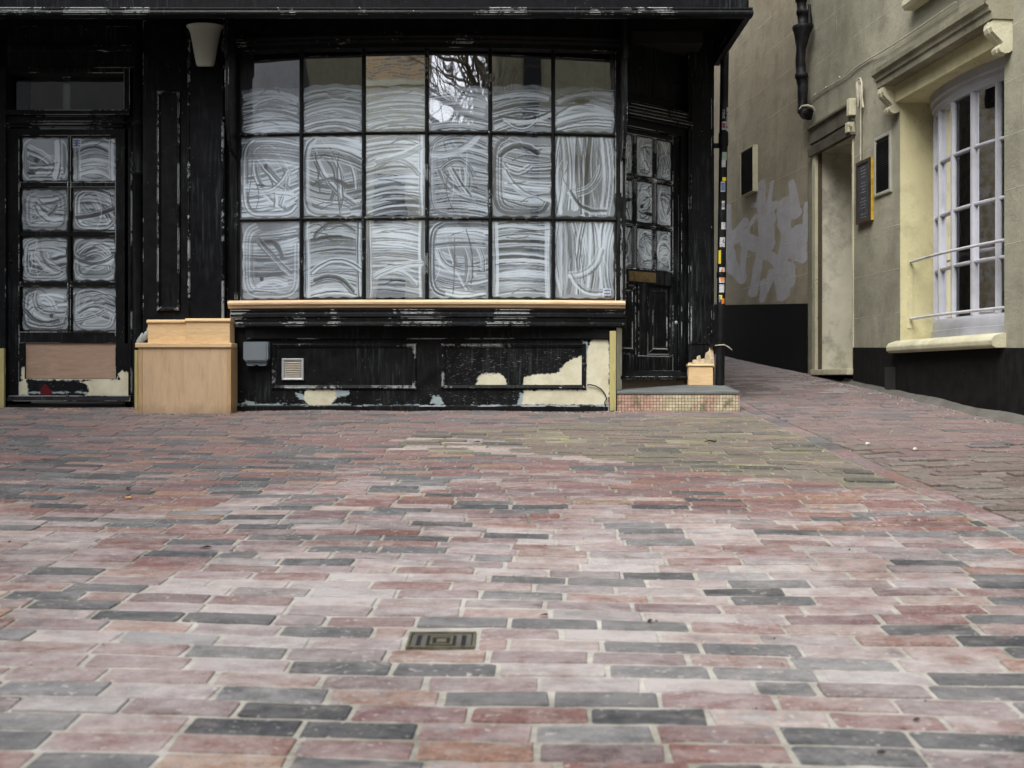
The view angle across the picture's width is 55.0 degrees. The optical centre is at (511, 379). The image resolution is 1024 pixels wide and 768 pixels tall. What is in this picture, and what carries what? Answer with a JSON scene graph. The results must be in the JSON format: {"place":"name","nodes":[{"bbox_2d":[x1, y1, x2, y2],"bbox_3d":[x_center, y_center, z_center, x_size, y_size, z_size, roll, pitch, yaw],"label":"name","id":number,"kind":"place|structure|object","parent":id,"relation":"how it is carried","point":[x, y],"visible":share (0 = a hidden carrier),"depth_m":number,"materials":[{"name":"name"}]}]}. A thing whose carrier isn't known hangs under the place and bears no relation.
{"place":"outdoors","nodes":[
{"label":"outdoors","id":0,"kind":"place"},
{"bbox_2d":[0,354,1023,767],"bbox_3d":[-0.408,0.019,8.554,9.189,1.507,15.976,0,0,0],"label":"paving","id":1,"kind":"structure","parent":0,"point":[956,454],"depth_m":2.75,"materials":[{"name":"brick"}]},
{"bbox_2d":[0,348,4,407],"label":"timber batten","id":2,"kind":"object","parent":1,"relation":"on","point":[2,377],"visible":1,"depth_m":7.19,"materials":[{"name":"yellow wood"}]},
{"bbox_2d":[135,350,137,408],"bbox_3d":[-2.722,0.004,7.130,0.024,0.430,0.024,0,0,0],"label":"timber batten","id":3,"kind":"object","parent":1,"relation":"on","point":[136,379],"visible":0.76,"depth_m":7.12,"materials":[{"name":"yellow wood"}]},
{"bbox_2d":[135,343,236,413],"bbox_3d":[-2.292,-0.006,6.987,0.674,0.496,0.266,0,0,0],"label":"wooden box","id":4,"kind":"object","parent":1,"relation":"on","point":[195,378],"visible":0.91,"depth_m":6.87,"materials":[{"name":"brown wood"}]},
{"bbox_2d":[146,320,185,342],"bbox_3d":[-2.438,-0.338,7.036,0.283,0.166,0.206,0,0,0],"label":"wooden box","id":5,"kind":"object","parent":4,"relation":"on","point":[166,331],"visible":0.69,"depth_m":6.95,"materials":[{"name":"brown wood"}]},
{"bbox_2d":[185,318,234,342],"bbox_3d":[-2.134,-0.341,6.954,0.319,0.172,0.131,0,0,0],"label":"wooden box","id":6,"kind":"object","parent":4,"relation":"on","point":[210,330],"visible":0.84,"depth_m":6.90,"materials":[{"name":"brown wood"}]},
{"bbox_2d":[0,0,753,411],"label":"shop building","id":7,"kind":"structure","parent":1,"relation":"on","point":[432,204],"depth_m":7.03,"materials":[{"name":"black paint"}]},
{"bbox_2d":[6,68,132,128],"bbox_3d":[-3.306,-2.077,7.283,0.978,0.438,0.115,0,0,0],"label":"transom window","id":8,"kind":"structure","parent":7,"relation":"in","point":[17,119],"depth_m":7.25,"materials":[{"name":"black paint"}]},
{"bbox_2d":[7,129,131,401],"bbox_3d":[-3.273,-0.842,7.258,0.936,2.014,0.085,0,0,0],"label":"door","id":9,"kind":"structure","parent":7,"relation":"in","point":[71,366],"depth_m":7.26,"materials":[{"name":"black paint"}]},
{"bbox_2d":[186,22,223,66],"bbox_3d":[-2.181,-2.365,6.963,0.270,0.286,0.110,0,0,0],"label":"wall lamp","id":10,"kind":"object","parent":7,"relation":"attached to","point":[205,36],"visible":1,"depth_m":6.95,"materials":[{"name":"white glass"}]},
{"bbox_2d":[243,342,269,365],"bbox_3d":[-1.817,-0.180,6.995,0.176,0.171,0.067,0,0,0],"label":"outdoor socket","id":11,"kind":"object","parent":7,"relation":"attached to","point":[256,353],"visible":1,"depth_m":6.96,"materials":[{"name":"grey plastic"}]},
{"bbox_2d":[282,358,303,379],"bbox_3d":[-1.565,-0.070,7.019,0.156,0.156,0.018,0,0,0],"label":"air vent","id":12,"kind":"object","parent":7,"relation":"attached to","point":[292,368],"visible":1,"depth_m":7.02,"materials":[{"name":"grey plastic"}]},
{"bbox_2d":[227,19,625,308],"bbox_3d":[-0.608,-1.553,7.058,2.830,2.103,0.332,0,0,0],"label":"window","id":13,"kind":"structure","parent":7,"relation":"in","point":[426,159],"depth_m":6.99,"materials":[{"name":"white glass"}]},
{"bbox_2d":[587,384,606,406],"bbox_3d":[0.607,0.118,7.017,0.146,0.169,0.012,0,0,-1],"label":"loose cable","id":14,"kind":"object","parent":7,"relation":"attached to","point":[601,390],"visible":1,"depth_m":7.01,"materials":[{"name":"grey plastic"}]},
{"bbox_2d":[622,127,678,370],"bbox_3d":[1.000,-0.952,7.402,0.670,1.834,0.058,0,0,-34],"label":"door","id":15,"kind":"structure","parent":7,"relation":"in","point":[650,334],"depth_m":7.44,"materials":[{"name":"black paint"}]},
{"bbox_2d":[709,52,731,385],"bbox_3d":[1.593,-1.552,7.500,0.165,3.246,0.081,0,0,0],"label":"drainpipe","id":16,"kind":"object","parent":7,"relation":"attached to","point":[722,146],"visible":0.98,"depth_m":7.47,"materials":[{"name":"black metal"}]},
{"bbox_2d":[405,631,475,649],"bbox_3d":[-0.162,0.612,2.268,0.156,0.033,0.106,0,0,0],"label":"drain cover","id":17,"kind":"object","parent":1,"relation":"on","point":[441,640],"visible":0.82,"depth_m":2.26,"materials":[{"name":"metal"}]},
{"bbox_2d":[0,371,1023,724],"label":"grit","id":18,"kind":"object","parent":1,"relation":"on","point":[592,483],"visible":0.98,"depth_m":6.59,"materials":[{"name":"grey gravel"}]},
{"bbox_2d":[610,331,615,410],"bbox_3d":[0.718,-0.059,7.003,0.044,0.568,0.024,0,0,0],"label":"timber batten","id":19,"kind":"object","parent":1,"relation":"on","point":[612,370],"visible":1,"depth_m":6.99,"materials":[{"name":"yellow wood"}]},
{"bbox_2d":[616,384,739,411],"bbox_3d":[1.183,0.170,7.302,0.875,0.270,0.640,0,0,0],"label":"tiled step","id":20,"kind":"object","parent":1,"relation":"on","point":[712,398],"visible":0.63,"depth_m":6.99,"materials":[{"name":"tile"}]},
{"bbox_2d":[686,364,713,384],"bbox_3d":[1.435,-0.035,7.497,0.198,0.162,0.077,0,0,0],"label":"wooden box","id":21,"kind":"object","parent":20,"relation":"on","point":[699,374],"visible":1,"depth_m":7.47,"materials":[{"name":"brown wood"}]},
{"bbox_2d":[714,0,807,373],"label":"alley building","id":22,"kind":"structure","parent":1,"relation":"on","point":[766,305],"depth_m":10.75,"materials":[{"name":"beige paint"}]},
{"bbox_2d":[740,145,757,196],"bbox_3d":[2.698,-2.366,11.196,0.060,0.522,0.375,0,0,-9],"label":"wall vent","id":23,"kind":"object","parent":22,"relation":"attached to","point":[748,171],"depth_m":11.14,"materials":[{"name":"metal"}]},
{"bbox_2d":[806,0,1023,415],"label":"lane building","id":24,"kind":"structure","parent":1,"relation":"on","point":[943,96],"depth_m":7.96,"materials":[{"name":"beige paint"}]},
{"bbox_2d":[792,0,814,119],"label":"soil pipe","id":25,"kind":"object","parent":24,"relation":"attached to","point":[802,29],"visible":1,"depth_m":9.56,"materials":[{"name":"black metal"}]},
{"bbox_2d":[856,157,873,224],"bbox_3d":[3.059,-1.629,8.528,0.040,0.540,0.262,0,0,-6],"label":"menu board","id":26,"kind":"object","parent":24,"relation":"attached to","point":[864,190],"visible":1,"depth_m":8.49,"materials":[{"name":"black wood"}]},
{"bbox_2d":[808,1,956,159],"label":"wall cable","id":27,"kind":"object","parent":24,"relation":"attached to","point":[859,91],"depth_m":8.60,"materials":[{"name":"grey plastic"}]},
{"bbox_2d":[874,130,891,197],"bbox_3d":[3.105,-1.796,8.236,0.018,0.509,0.294,0,0,-6],"label":"wall vent","id":28,"kind":"object","parent":24,"relation":"attached to","point":[884,164],"depth_m":8.23,"materials":[{"name":"metal"}]},
{"bbox_2d":[907,239,1003,327],"bbox_3d":[3.276,-0.723,7.285,0.084,0.621,1.371,0,0,-6],"label":"guard rail","id":29,"kind":"object","parent":24,"relation":"attached to","point":[910,262],"visible":0.91,"depth_m":7.71,"materials":[{"name":"beige metal"}]},
{"bbox_2d":[930,57,1003,337],"bbox_3d":[3.457,-1.276,7.298,0.325,1.932,1.420,0,0,-6],"label":"bow window","id":30,"kind":"structure","parent":24,"relation":"in","point":[984,84],"depth_m":7.14,"materials":[{"name":"white paint"}]},
{"bbox_2d":[839,377,1023,424],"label":"kerb fillet","id":31,"kind":"object","parent":1,"relation":"on","point":[1007,417],"visible":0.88,"depth_m":7.17,"materials":[{"name":"concrete"}]}
]}

